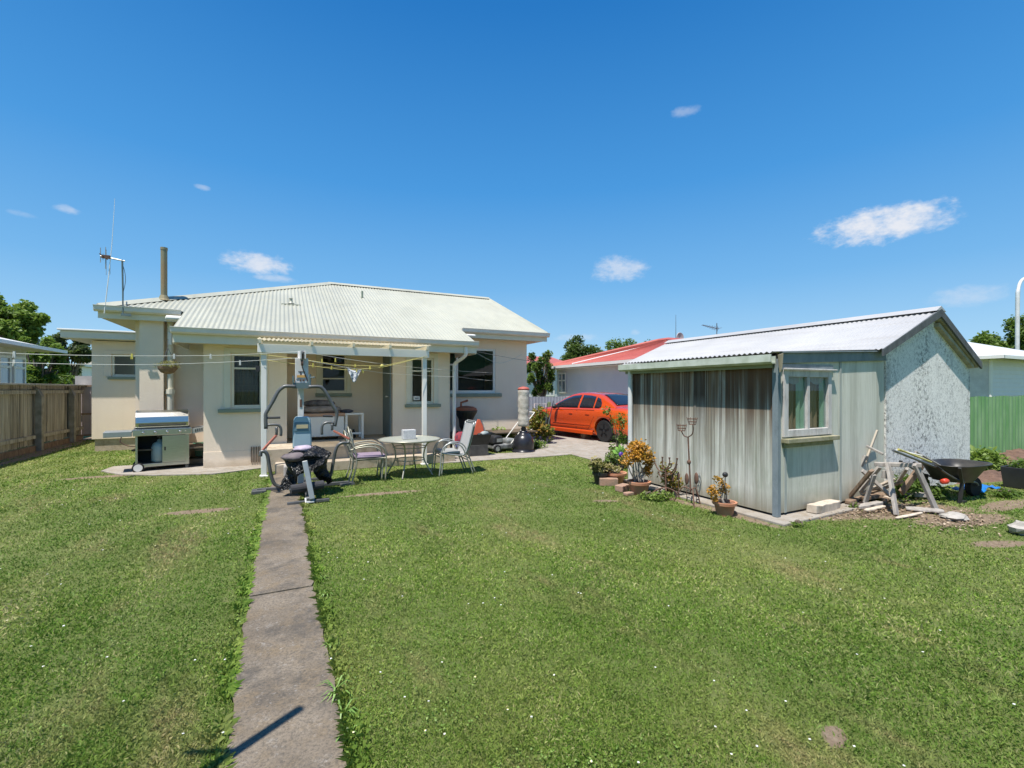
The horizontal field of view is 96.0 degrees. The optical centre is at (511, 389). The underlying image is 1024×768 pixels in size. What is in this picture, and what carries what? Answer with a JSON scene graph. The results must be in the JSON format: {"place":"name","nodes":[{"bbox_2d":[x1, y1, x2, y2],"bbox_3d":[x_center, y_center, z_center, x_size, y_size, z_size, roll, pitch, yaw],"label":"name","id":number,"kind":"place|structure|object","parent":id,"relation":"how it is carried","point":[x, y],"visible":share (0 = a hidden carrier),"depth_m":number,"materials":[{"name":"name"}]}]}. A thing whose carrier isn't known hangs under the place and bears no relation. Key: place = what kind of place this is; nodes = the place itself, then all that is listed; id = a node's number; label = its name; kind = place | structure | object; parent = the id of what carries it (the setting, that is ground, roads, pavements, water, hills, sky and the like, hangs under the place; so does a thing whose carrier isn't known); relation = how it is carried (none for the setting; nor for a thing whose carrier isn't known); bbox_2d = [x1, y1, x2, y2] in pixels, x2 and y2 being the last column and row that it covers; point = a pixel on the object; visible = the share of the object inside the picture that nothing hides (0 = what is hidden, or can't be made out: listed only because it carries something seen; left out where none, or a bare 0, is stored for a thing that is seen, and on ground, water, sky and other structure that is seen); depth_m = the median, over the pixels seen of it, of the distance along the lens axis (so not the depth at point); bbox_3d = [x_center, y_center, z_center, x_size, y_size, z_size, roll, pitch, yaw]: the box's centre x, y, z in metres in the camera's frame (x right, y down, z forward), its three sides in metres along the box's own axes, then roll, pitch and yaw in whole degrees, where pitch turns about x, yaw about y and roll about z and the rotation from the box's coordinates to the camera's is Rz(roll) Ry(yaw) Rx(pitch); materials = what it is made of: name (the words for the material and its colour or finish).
{"place":"outdoors","nodes":[
{"label":"outdoors","id":0,"kind":"place"},
{"bbox_2d":[101,463,260,475],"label":"barbecue slab","id":1,"kind":"structure","parent":0,"point":[180,469],"depth_m":8.95,"materials":[{"name":"concrete"}]},
{"bbox_2d":[103,409,202,471],"bbox_3d":[-6.970,1.008,9.183,1.740,1.185,0.603,0,0,-37],"label":"gas barbecue","id":2,"kind":"object","parent":1,"relation":"on","point":[173,429],"visible":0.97,"depth_m":9.07,"materials":[{"name":"silver metal"}]},
{"bbox_2d":[151,436,161,461],"bbox_3d":[-6.984,1.181,9.145,0.280,0.507,0.280,0,0,-27],"label":"gas bottle","id":3,"kind":"object","parent":2,"relation":"in","point":[156,453],"visible":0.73,"depth_m":9.03,"materials":[{"name":"paint"}]},
{"bbox_2d":[162,435,185,461],"bbox_3d":[-6.691,1.173,9.121,0.370,0.525,0.030,0,0,-38],"label":"door","id":4,"kind":"structure","parent":2,"relation":"in","point":[173,446],"depth_m":9.11,"materials":[{"name":"green metal"}]},
{"bbox_2d":[225,473,346,767],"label":"garden path","id":5,"kind":"structure","parent":0,"point":[285,712],"depth_m":2.63,"materials":[{"name":"concrete"}]},
{"bbox_2d":[0,436,1023,767],"bbox_3d":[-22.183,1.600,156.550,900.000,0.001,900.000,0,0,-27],"label":"ground","id":6,"kind":"structure","parent":0,"point":[828,736],"depth_m":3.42,"materials":[{"name":"green plant"}]},
{"bbox_2d":[0,295,51,344],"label":"tree","id":7,"kind":"object","parent":6,"relation":"on","point":[23,318],"visible":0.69,"depth_m":19.61,"materials":[{"name":"green plant"}]},
{"bbox_2d":[0,337,67,382],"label":"white cottage","id":8,"kind":"structure","parent":6,"relation":"on","point":[9,373],"depth_m":14.21,"materials":[{"name":"paint"}]},
{"bbox_2d":[0,355,11,382],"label":"window","id":9,"kind":"structure","parent":8,"relation":"in","point":[5,368],"depth_m":13.92,"materials":[{"name":"white glass"}]},
{"bbox_2d":[12,357,25,382],"bbox_3d":[-15.652,-0.485,14.639,0.050,1.070,0.730,0,0,-27],"label":"window","id":10,"kind":"structure","parent":8,"relation":"in","point":[18,371],"depth_m":14.66,"materials":[{"name":"glass"}]},
{"bbox_2d":[0,383,85,459],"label":"board fence","id":11,"kind":"object","parent":6,"relation":"on","point":[37,416],"visible":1,"depth_m":11.93,"materials":[{"name":"brown wood"}]},
{"bbox_2d":[18,335,71,383],"bbox_3d":[-18.190,-0.268,17.660,1.813,3.752,1.360,0,0,-27],"label":"tree","id":12,"kind":"object","parent":6,"relation":"on","point":[36,373],"visible":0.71,"depth_m":17.65,"materials":[{"name":"green plant"}]},
{"bbox_2d":[26,352,74,383],"bbox_3d":[-19.701,-0.031,19.227,2.588,3.273,2.233,0,0,-6],"label":"tree","id":13,"kind":"object","parent":6,"relation":"on","point":[65,378],"visible":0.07,"depth_m":19.49,"materials":[{"name":"green plant"}]},
{"bbox_2d":[46,364,91,375],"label":"white building","id":14,"kind":"structure","parent":6,"relation":"on","point":[87,370],"depth_m":26.40,"materials":[{"name":"paint"}]},
{"bbox_2d":[50,332,91,383],"bbox_3d":[-23.956,-0.831,25.042,2.549,4.875,2.405,0,0,-27],"label":"pine tree","id":15,"kind":"object","parent":6,"relation":"on","point":[76,349],"visible":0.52,"depth_m":24.70,"materials":[{"name":"green plant"}]},
{"bbox_2d":[201,478,377,767],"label":"edge grass","id":16,"kind":"structure","parent":6,"relation":"on","point":[231,672],"depth_m":2.62,"materials":[{"name":"green plant"}]},
{"bbox_2d":[251,350,354,504],"bbox_3d":[-3.210,0.492,7.177,1.500,2.224,1.790,0,0,-27],"label":"multi gym","id":17,"kind":"object","parent":6,"relation":"on","point":[302,435],"visible":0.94,"depth_m":7.36,"materials":[{"name":"grey metal"}]},
{"bbox_2d":[280,452,303,461],"bbox_3d":[-3.197,1.000,6.795,0.323,0.140,0.317,0,0,11],"label":"seat","id":18,"kind":"object","parent":17,"relation":"attached to","point":[293,457],"visible":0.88,"depth_m":6.69,"materials":[{"name":"fabric"}]},
{"bbox_2d":[280,445,332,489],"bbox_3d":[-3.126,1.172,7.017,0.733,0.633,0.753,0,0,-27],"label":"plastic sheet","id":19,"kind":"object","parent":17,"relation":"on","point":[316,457],"visible":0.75,"depth_m":6.81,"materials":[{"name":"black plastic"}]},
{"bbox_2d":[57,247,549,476],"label":"house","id":20,"kind":"structure","parent":6,"relation":"on","point":[226,402],"depth_m":10.98,"materials":[{"name":"paint"}]},
{"bbox_2d":[75,376,91,435],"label":"side gate","id":21,"kind":"structure","parent":20,"relation":"attached to","point":[86,410],"depth_m":14.79,"materials":[{"name":"wood"}]},
{"bbox_2d":[99,247,130,315],"bbox_3d":[-7.800,-2.114,9.073,0.478,1.324,0.440,0,0,-27],"label":"tv aerial","id":22,"kind":"object","parent":20,"relation":"attached to","point":[106,257],"visible":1,"depth_m":9.11,"materials":[{"name":"grey metal"}]},
{"bbox_2d":[104,350,134,379],"bbox_3d":[-9.943,-0.625,12.199,1.310,0.750,0.248,0,0,-27],"label":"window","id":23,"kind":"structure","parent":20,"relation":"in","point":[109,370],"depth_m":11.96,"materials":[{"name":"beige paint"}]},
{"bbox_2d":[155,341,179,373],"bbox_3d":[-6.821,-0.648,9.097,0.449,0.701,0.450,0,0,-27],"label":"hanging basket","id":24,"kind":"object","parent":20,"relation":"hanging from","point":[167,369],"visible":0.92,"depth_m":9.06,"materials":[{"name":"brown wicker"}]},
{"bbox_2d":[218,348,267,412],"bbox_3d":[-5.568,-0.180,9.576,0.900,1.320,0.248,0,0,-27],"label":"window","id":25,"kind":"structure","parent":20,"relation":"in","point":[242,383],"depth_m":9.61,"materials":[{"name":"beige paint"}]},
{"bbox_2d":[304,412,344,438],"bbox_3d":[-4.420,0.855,10.702,0.960,0.610,0.640,0,0,-27],"label":"storage chest","id":26,"kind":"object","parent":20,"relation":"on","point":[318,420],"visible":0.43,"depth_m":10.46,"materials":[{"name":"white paint"}]},
{"bbox_2d":[304,406,340,412],"bbox_3d":[-4.411,0.470,10.651,0.879,0.225,0.496,0,0,-27],"label":"blanket","id":27,"kind":"object","parent":26,"relation":"on","point":[318,409],"visible":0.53,"depth_m":10.45,"materials":[{"name":"grey fabric"}]},
{"bbox_2d":[304,400,334,405],"bbox_3d":[-4.452,0.330,10.633,0.691,0.170,0.383,0,0,-27],"label":"blanket","id":28,"kind":"object","parent":27,"relation":"on","point":[317,403],"visible":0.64,"depth_m":10.47,"materials":[{"name":"grey fabric"}]},
{"bbox_2d":[315,354,351,396],"bbox_3d":[-4.400,-0.390,11.380,0.840,1.140,0.135,0,0,-27],"label":"window","id":29,"kind":"structure","parent":20,"relation":"in","point":[319,370],"depth_m":11.38,"materials":[{"name":"beige paint"}]},
{"bbox_2d":[268,356,425,369],"bbox_3d":[-3.064,-0.532,8.869,3.032,0.342,0.318,0,0,-27],"label":"clothesline","id":30,"kind":"object","parent":20,"relation":"attached to","point":[351,369],"visible":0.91,"depth_m":8.80,"materials":[{"name":"yellow plastic"}]},
{"bbox_2d":[347,368,360,382],"bbox_3d":[-3.010,-0.272,8.777,0.280,0.304,0.062,0,0,-27],"label":"hanging cloth","id":31,"kind":"object","parent":30,"relation":"hanging from","point":[354,375],"visible":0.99,"depth_m":8.78,"materials":[{"name":"white fabric"}]},
{"bbox_2d":[344,412,363,438],"bbox_3d":[-3.780,0.860,10.966,0.420,0.600,0.500,0,0,-27],"label":"side table","id":32,"kind":"object","parent":20,"relation":"on","point":[360,432],"visible":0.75,"depth_m":10.82,"materials":[{"name":"white paint"}]},
{"bbox_2d":[383,357,389,436],"bbox_3d":[-3.137,0.145,11.426,0.138,2.010,0.810,0,0,-27],"label":"door","id":33,"kind":"structure","parent":20,"relation":"in","point":[386,360],"depth_m":11.36,"materials":[{"name":"teal paint"}]},
{"bbox_2d":[405,353,440,407],"bbox_3d":[-2.194,-0.220,11.258,0.880,1.320,0.248,0,0,-27],"label":"window","id":34,"kind":"structure","parent":20,"relation":"in","point":[409,403],"depth_m":11.29,"materials":[{"name":"beige paint"}]},
{"bbox_2d":[450,348,501,396],"bbox_3d":[-1.125,-0.470,13.013,1.800,1.380,0.135,0,0,-27],"label":"window","id":35,"kind":"structure","parent":20,"relation":"in","point":[477,393],"depth_m":13.13,"materials":[{"name":"white paint"}]},
{"bbox_2d":[315,554,360,741],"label":"weed blades","id":36,"kind":"object","parent":6,"relation":"on","point":[334,688],"visible":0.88,"depth_m":2.39,"materials":[{"name":"green plant"}]},
{"bbox_2d":[343,430,383,480],"bbox_3d":[-2.643,1.159,8.159,0.636,0.890,0.588,0,0,-25],"label":"garden chair","id":37,"kind":"object","parent":6,"relation":"on","point":[350,450],"visible":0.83,"depth_m":8.03,"materials":[{"name":"beige metal"}]},
{"bbox_2d":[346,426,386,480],"bbox_3d":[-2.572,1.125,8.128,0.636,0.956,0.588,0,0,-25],"label":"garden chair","id":38,"kind":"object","parent":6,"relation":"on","point":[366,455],"visible":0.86,"depth_m":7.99,"materials":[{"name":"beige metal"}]},
{"bbox_2d":[378,435,439,479],"bbox_3d":[-1.904,1.262,8.571,1.136,0.691,1.136,0,0,-41],"label":"patio table","id":39,"kind":"object","parent":6,"relation":"on","point":[418,439],"visible":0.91,"depth_m":8.46,"materials":[{"name":"white glass"}]},
{"bbox_2d":[402,429,415,439],"bbox_3d":[-1.911,0.836,8.528,0.235,0.172,0.150,0,0,-27],"label":"napkin box","id":40,"kind":"object","parent":39,"relation":"on","point":[408,433],"visible":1,"depth_m":8.47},
{"bbox_2d":[431,420,474,476],"bbox_3d":[-1.125,1.111,8.756,0.705,0.987,0.566,0,0,-25],"label":"sling chair","id":41,"kind":"object","parent":6,"relation":"on","point":[465,439],"visible":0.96,"depth_m":8.75,"materials":[{"name":"fabric"}]},
{"bbox_2d":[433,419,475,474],"bbox_3d":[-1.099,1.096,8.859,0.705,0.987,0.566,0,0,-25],"label":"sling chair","id":42,"kind":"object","parent":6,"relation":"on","point":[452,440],"visible":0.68,"depth_m":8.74,"materials":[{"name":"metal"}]},
{"bbox_2d":[456,399,476,431],"bbox_3d":[-1.238,0.937,12.400,0.620,1.326,0.620,0,0,-27],"label":"brazier","id":43,"kind":"object","parent":6,"relation":"on","point":[463,413],"visible":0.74,"depth_m":12.21,"materials":[{"name":"black metal"}]},
{"bbox_2d":[0,473,1014,765],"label":"daisies","id":44,"kind":"object","parent":6,"relation":"on","point":[508,709],"visible":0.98,"depth_m":2.47,"materials":[{"name":"white plant"}]},
{"bbox_2d":[488,412,534,452],"bbox_3d":[-0.040,1.103,12.068,1.324,0.994,0.544,0,0,-34],"label":"lawn mower","id":45,"kind":"object","parent":6,"relation":"on","point":[497,443],"visible":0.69,"depth_m":11.71,"materials":[{"name":"black plastic"}]},
{"bbox_2d":[512,387,534,452],"bbox_3d":[0.294,0.767,11.755,0.600,1.665,0.600,0,0,-27],"label":"punching bag","id":46,"kind":"object","parent":6,"relation":"on","point":[523,441],"visible":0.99,"depth_m":11.62,"materials":[{"name":"white leather"}]},
{"bbox_2d":[527,350,555,396],"bbox_3d":[1.371,-0.158,22.502,1.604,3.522,1.596,0,0,-27],"label":"tree","id":47,"kind":"object","parent":6,"relation":"on","point":[542,384],"visible":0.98,"depth_m":22.27,"materials":[{"name":"green plant"}]},
{"bbox_2d":[528,396,568,426],"bbox_3d":[2.743,0.961,20.398,7.000,1.278,0.079,0,0,-27],"label":"grey fence","id":48,"kind":"object","parent":6,"relation":"on","point":[541,401],"visible":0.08,"depth_m":19.61,"materials":[{"name":"paint"}]},
{"bbox_2d":[527,356,571,396],"bbox_3d":[-0.318,-0.400,32.805,7.191,4.000,7.800,0,0,-27],"label":"white bungalow","id":49,"kind":"object","parent":6,"relation":"on","point":[554,383],"visible":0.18,"depth_m":30.39,"materials":[{"name":"paint"}]},
{"bbox_2d":[559,335,598,360],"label":"tree","id":50,"kind":"object","parent":6,"relation":"on","point":[574,348],"visible":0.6,"depth_m":40.20,"materials":[{"name":"green plant"}]},
{"bbox_2d":[587,456,611,484],"bbox_3d":[1.466,1.353,7.734,0.443,0.493,0.337,0,0,-27],"label":"flower pot","id":51,"kind":"object","parent":6,"relation":"on","point":[599,468],"visible":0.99,"depth_m":7.68,"materials":[{"name":"black plastic"}]},
{"bbox_2d":[599,477,617,485],"bbox_3d":[1.599,1.535,7.624,0.300,0.130,0.110,0,0,2],"label":"brick","id":52,"kind":"object","parent":6,"relation":"on","point":[608,481],"visible":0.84,"depth_m":7.57,"materials":[{"name":"brown brick"}]},
{"bbox_2d":[601,406,627,459],"bbox_3d":[2.092,0.964,9.180,0.518,1.286,0.581,0,0,30],"label":"driveway shrub","id":53,"kind":"object","parent":6,"relation":"on","point":[619,439],"visible":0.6,"depth_m":9.18,"materials":[{"name":"green plant"}]},
{"bbox_2d":[604,452,624,470],"bbox_3d":[1.787,1.338,8.065,0.374,0.484,0.330,0,0,-27],"label":"flower pot","id":54,"kind":"object","parent":6,"relation":"on","point":[613,456],"visible":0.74,"depth_m":8.02,"materials":[{"name":"green plant"}]},
{"bbox_2d":[606,462,626,483],"bbox_3d":[1.745,1.405,7.820,0.414,0.351,0.396,0,0,-27],"label":"flower pot","id":55,"kind":"object","parent":6,"relation":"on","point":[618,473],"visible":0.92,"depth_m":7.72,"materials":[{"name":"ceramic"}]},
{"bbox_2d":[551,337,682,396],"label":"red roofed house","id":56,"kind":"structure","parent":6,"relation":"on","point":[598,372],"depth_m":20.58,"materials":[{"name":"white paint"}]},
{"bbox_2d":[558,373,565,392],"bbox_3d":[2.444,-0.307,22.540,0.030,0.985,0.709,0,0,-27],"label":"window","id":57,"kind":"structure","parent":56,"relation":"in","point":[561,376],"depth_m":22.53,"materials":[{"name":"white paint"}]},
{"bbox_2d":[612,444,627,460],"bbox_3d":[1.952,1.293,8.277,0.349,0.615,0.081,0,0,-27],"label":"flower spinner","id":58,"kind":"object","parent":6,"relation":"on","point":[619,452],"visible":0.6,"depth_m":8.26,"materials":[{"name":"green metal"}]},
{"bbox_2d":[605,336,636,349],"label":"tree","id":59,"kind":"object","parent":6,"relation":"on","point":[628,342],"visible":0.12,"depth_m":45.56,"materials":[{"name":"green plant"}]},
{"bbox_2d":[615,483,629,491],"bbox_3d":[1.738,1.550,7.245,0.140,0.100,0.240,0,0,43],"label":"brick","id":60,"kind":"object","parent":6,"relation":"on","point":[622,487],"visible":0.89,"depth_m":7.17,"materials":[{"name":"brown brick"}]},
{"bbox_2d":[618,438,656,495],"bbox_3d":[1.923,1.174,7.037,0.726,0.852,0.394,0,0,-27],"label":"flower pot","id":61,"kind":"object","parent":6,"relation":"on","point":[638,454],"visible":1,"depth_m":6.99,"materials":[{"name":"ceramic"}]},
{"bbox_2d":[649,490,674,500],"bbox_3d":[2.148,1.528,6.618,0.450,0.165,0.266,0,0,-27],"label":"weed clump","id":62,"kind":"object","parent":6,"relation":"on","point":[661,496],"visible":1,"depth_m":6.58,"materials":[{"name":"green plant"}]},
{"bbox_2d":[652,455,680,497],"bbox_3d":[2.265,1.300,6.847,0.476,0.609,0.302,0,0,41],"label":"iron branch stand","id":63,"kind":"object","parent":6,"relation":"on","point":[666,474],"visible":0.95,"depth_m":6.83,"materials":[{"name":"brown metal"}]},
{"bbox_2d":[657,461,683,492],"bbox_3d":[2.373,1.334,6.944,0.283,0.545,0.477,0,0,-27],"label":"dark creeper","id":64,"kind":"object","parent":6,"relation":"on","point":[669,481],"visible":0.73,"depth_m":6.92,"materials":[{"name":"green plant"}]},
{"bbox_2d":[674,417,700,507],"bbox_3d":[2.469,0.998,6.419,0.277,1.212,0.429,0,0,-27],"label":"candle stand","id":65,"kind":"object","parent":6,"relation":"on","point":[689,460],"visible":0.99,"depth_m":6.42,"materials":[{"name":"brown metal"}]},
{"bbox_2d":[706,475,737,516],"bbox_3d":[2.656,1.344,5.871,0.402,0.513,0.297,0,0,4],"label":"flower pot","id":66,"kind":"object","parent":6,"relation":"on","point":[726,508],"visible":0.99,"depth_m":5.80,"materials":[{"name":"ceramic"}]},
{"bbox_2d":[618,306,981,526],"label":"shed","id":67,"kind":"structure","parent":6,"relation":"on","point":[793,418],"depth_m":6.69,"materials":[{"name":"metal"}]},
{"bbox_2d":[781,368,839,447],"bbox_3d":[3.832,0.234,5.951,1.090,0.992,0.172,0,0,-27],"label":"window","id":68,"kind":"structure","parent":67,"relation":"in","point":[799,385],"depth_m":5.95,"materials":[{"name":"white wood"}]},
{"bbox_2d":[806,499,840,513],"bbox_3d":[4.056,1.524,5.989,0.647,0.133,0.162,0,0,-33],"label":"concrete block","id":69,"kind":"object","parent":6,"relation":"on","point":[823,506],"visible":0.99,"depth_m":5.89,"materials":[{"name":"beige concrete"}]},
{"bbox_2d":[849,469,874,497],"bbox_3d":[4.739,1.327,6.301,0.104,0.523,0.401,0,0,-14],"label":"timber","id":70,"kind":"object","parent":6,"relation":"on","point":[861,482],"visible":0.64,"depth_m":6.24,"materials":[{"name":"brown wood"}]},
{"bbox_2d":[856,501,882,509],"bbox_3d":[4.786,1.554,6.178,0.460,0.070,0.105,0,0,-22],"label":"timber","id":71,"kind":"object","parent":6,"relation":"on","point":[869,504],"visible":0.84,"depth_m":6.14,"materials":[{"name":"grey wood"}]},
{"bbox_2d":[863,474,876,502],"bbox_3d":[4.812,1.340,6.198,0.102,0.395,0.122,0,0,-27],"label":"timber","id":72,"kind":"object","parent":71,"relation":"on","point":[869,488],"visible":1,"depth_m":6.18,"materials":[{"name":"grey wood"}]},
{"bbox_2d":[861,491,889,499],"bbox_3d":[5.248,1.531,6.619,0.681,0.071,0.128,0,0,-21],"label":"timber","id":73,"kind":"object","parent":6,"relation":"on","point":[877,495],"visible":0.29,"depth_m":6.55,"materials":[{"name":"brown wood"}]},
{"bbox_2d":[859,462,938,515],"bbox_3d":[5.378,1.296,6.398,1.529,0.681,0.884,0,0,-27],"label":"sawhorse","id":74,"kind":"object","parent":6,"relation":"on","point":[888,473],"visible":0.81,"depth_m":5.99,"materials":[{"name":"grey wood"}]},
{"bbox_2d":[861,469,889,496],"bbox_3d":[4.961,1.280,6.272,0.393,0.376,0.045,0,0,7],"label":"timber","id":75,"kind":"object","parent":74,"relation":"on","point":[880,486],"visible":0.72,"depth_m":6.25,"materials":[{"name":"grey wood"}]},
{"bbox_2d":[898,465,923,494],"bbox_3d":[5.628,1.266,6.494,0.416,0.444,0.059,0,0,-10],"label":"timber","id":76,"kind":"object","parent":74,"relation":"on","point":[907,484],"visible":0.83,"depth_m":6.47,"materials":[{"name":"brown wood"}]},
{"bbox_2d":[809,496,1014,558],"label":"bark chips","id":77,"kind":"object","parent":6,"relation":"on","point":[901,505],"visible":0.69,"depth_m":5.74,"materials":[{"name":"brown wood"}]},
{"bbox_2d":[894,473,929,498],"bbox_3d":[5.903,1.437,6.862,0.815,0.384,0.467,0,0,-27],"label":"weed clump","id":78,"kind":"object","parent":6,"relation":"on","point":[916,486],"visible":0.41,"depth_m":6.74,"materials":[{"name":"green plant"}]},
{"bbox_2d":[905,506,944,512],"bbox_3d":[5.359,1.565,5.988,0.375,0.046,0.166,0,0,35],"label":"timber","id":79,"kind":"object","parent":6,"relation":"on","point":[925,509],"visible":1,"depth_m":5.96,"materials":[{"name":"grey wood"}]},
{"bbox_2d":[921,483,949,500],"bbox_3d":[6.190,1.496,6.718,0.511,0.256,0.280,0,0,-27],"label":"weed clump","id":80,"kind":"object","parent":6,"relation":"on","point":[939,492],"visible":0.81,"depth_m":6.63,"materials":[{"name":"green plant"}]},
{"bbox_2d":[899,458,992,503],"bbox_3d":[6.367,1.318,6.710,1.404,0.572,0.616,0,0,-19],"label":"wheelbarrow","id":81,"kind":"object","parent":6,"relation":"on","point":[968,473],"visible":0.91,"depth_m":6.63,"materials":[{"name":"metal"}]},
{"bbox_2d":[892,449,935,467],"bbox_3d":[5.303,0.922,6.052,1.353,0.354,0.032,0,0,-31],"label":"rod","id":82,"kind":"object","parent":81,"relation":"on","point":[910,457],"visible":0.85,"depth_m":5.98,"materials":[{"name":"grey metal"}]},
{"bbox_2d":[939,511,969,520],"bbox_3d":[5.408,1.562,5.642,0.310,0.094,0.252,0,0,-27],"label":"rock","id":83,"kind":"object","parent":6,"relation":"on","point":[953,516],"visible":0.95,"depth_m":5.60,"materials":[{"name":"grey stone"}]},
{"bbox_2d":[948,484,1000,492],"bbox_3d":[7.146,1.530,7.132,0.753,0.079,0.379,0,0,-27],"label":"blue tarp","id":84,"kind":"object","parent":6,"relation":"on","point":[985,487],"visible":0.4,"depth_m":7.12,"materials":[{"name":"blue plastic"}]},
{"bbox_2d":[968,330,1008,347],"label":"tree","id":85,"kind":"object","parent":6,"relation":"on","point":[984,337],"visible":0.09,"depth_m":46.15,"materials":[{"name":"green plant"}]},
{"bbox_2d":[968,342,1023,396],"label":"white roofed house","id":86,"kind":"structure","parent":6,"relation":"on","point":[1000,372],"depth_m":21.30,"materials":[{"name":"paint"}]},
{"bbox_2d":[970,396,1023,454],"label":"corrugated fence","id":87,"kind":"object","parent":6,"relation":"on","point":[997,421],"visible":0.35,"depth_m":10.88,"materials":[{"name":"green metal"}]},
{"bbox_2d":[986,487,1023,498],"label":"weed clump","id":88,"kind":"object","parent":6,"relation":"on","point":[1005,492],"visible":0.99,"depth_m":6.80,"materials":[{"name":"green plant"}]},
{"bbox_2d":[988,313,1023,350],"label":"tree","id":89,"kind":"object","parent":6,"relation":"on","point":[1010,326],"visible":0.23,"depth_m":57.80,"materials":[{"name":"green plant"}]},
{"bbox_2d":[1000,457,1023,489],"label":"planter tub","id":90,"kind":"object","parent":6,"relation":"on","point":[1012,473],"visible":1,"depth_m":7.43,"materials":[{"name":"black plastic"}]},
{"bbox_2d":[1007,520,1023,535],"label":"rock","id":91,"kind":"object","parent":6,"relation":"on","point":[1016,527],"visible":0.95,"depth_m":5.05,"materials":[{"name":"grey stone"}]},
{"bbox_2d":[1015,277,1023,349],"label":"street lamp","id":92,"kind":"object","parent":6,"relation":"on","point":[1017,319],"visible":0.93,"depth_m":39.39,"materials":[{"name":"metal"}]},
{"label":"clothesline post","id":93,"kind":"object","parent":6,"relation":"on","visible":0},
{"bbox_2d":[0,351,487,372],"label":"clothesline","id":94,"kind":"object","parent":93,"relation":"attached to","point":[219,355],"visible":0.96,"depth_m":6.78,"materials":[{"name":"metal"}]},
{"bbox_2d":[0,358,491,380],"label":"clothesline","id":95,"kind":"object","parent":93,"relation":"attached to","point":[197,363],"visible":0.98,"depth_m":6.12,"materials":[{"name":"metal"}]},
{"bbox_2d":[0,0,1023,368],"label":"sky","id":96,"kind":"structure","parent":0,"point":[598,171],"materials":[{"name":"blue"}]},
{"bbox_2d":[444,429,627,462],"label":"driveway","id":97,"kind":"structure","parent":0,"point":[562,443],"depth_m":12.07,"materials":[{"name":"concrete"}]},
{"bbox_2d":[466,433,491,455],"bbox_3d":[-0.846,1.335,11.077,0.596,0.530,0.477,0,0,-20],"label":"tub trolley","id":98,"kind":"object","parent":97,"relation":"on","point":[479,445],"visible":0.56,"depth_m":10.90,"materials":[{"name":"black plastic"}]},
{"bbox_2d":[473,419,483,434],"bbox_3d":[-0.833,0.956,11.089,0.345,0.448,0.087,0,0,-27],"label":"orange wedge","id":99,"kind":"object","parent":98,"relation":"in","point":[479,428],"visible":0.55,"depth_m":11.10,"materials":[{"name":"plastic"}]},
{"bbox_2d":[526,404,555,442],"bbox_3d":[0.805,1.030,13.443,1.016,1.161,0.731,0,0,-27],"label":"croton bush","id":100,"kind":"object","parent":97,"relation":"on","point":[535,424],"visible":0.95,"depth_m":13.34,"materials":[{"name":"green plant"}]},
{"bbox_2d":[534,392,627,441],"bbox_3d":[2.742,0.844,15.473,2.330,1.511,5.117,0,0,-33],"label":"orange car","id":101,"kind":"object","parent":97,"relation":"on","point":[581,413],"visible":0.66,"depth_m":14.41,"materials":[{"name":"paint"}]},
{"bbox_2d":[954,448,1023,484],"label":"garden soil","id":102,"kind":"structure","parent":0,"point":[991,475],"depth_m":8.20,"materials":[{"name":"brown soil"}]},
{"bbox_2d":[970,444,1011,470],"bbox_3d":[9.121,1.348,8.847,1.256,0.590,0.675,0,0,-27],"label":"weed clump","id":103,"kind":"object","parent":102,"relation":"on","point":[993,456],"visible":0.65,"depth_m":8.72,"materials":[{"name":"green plant"}]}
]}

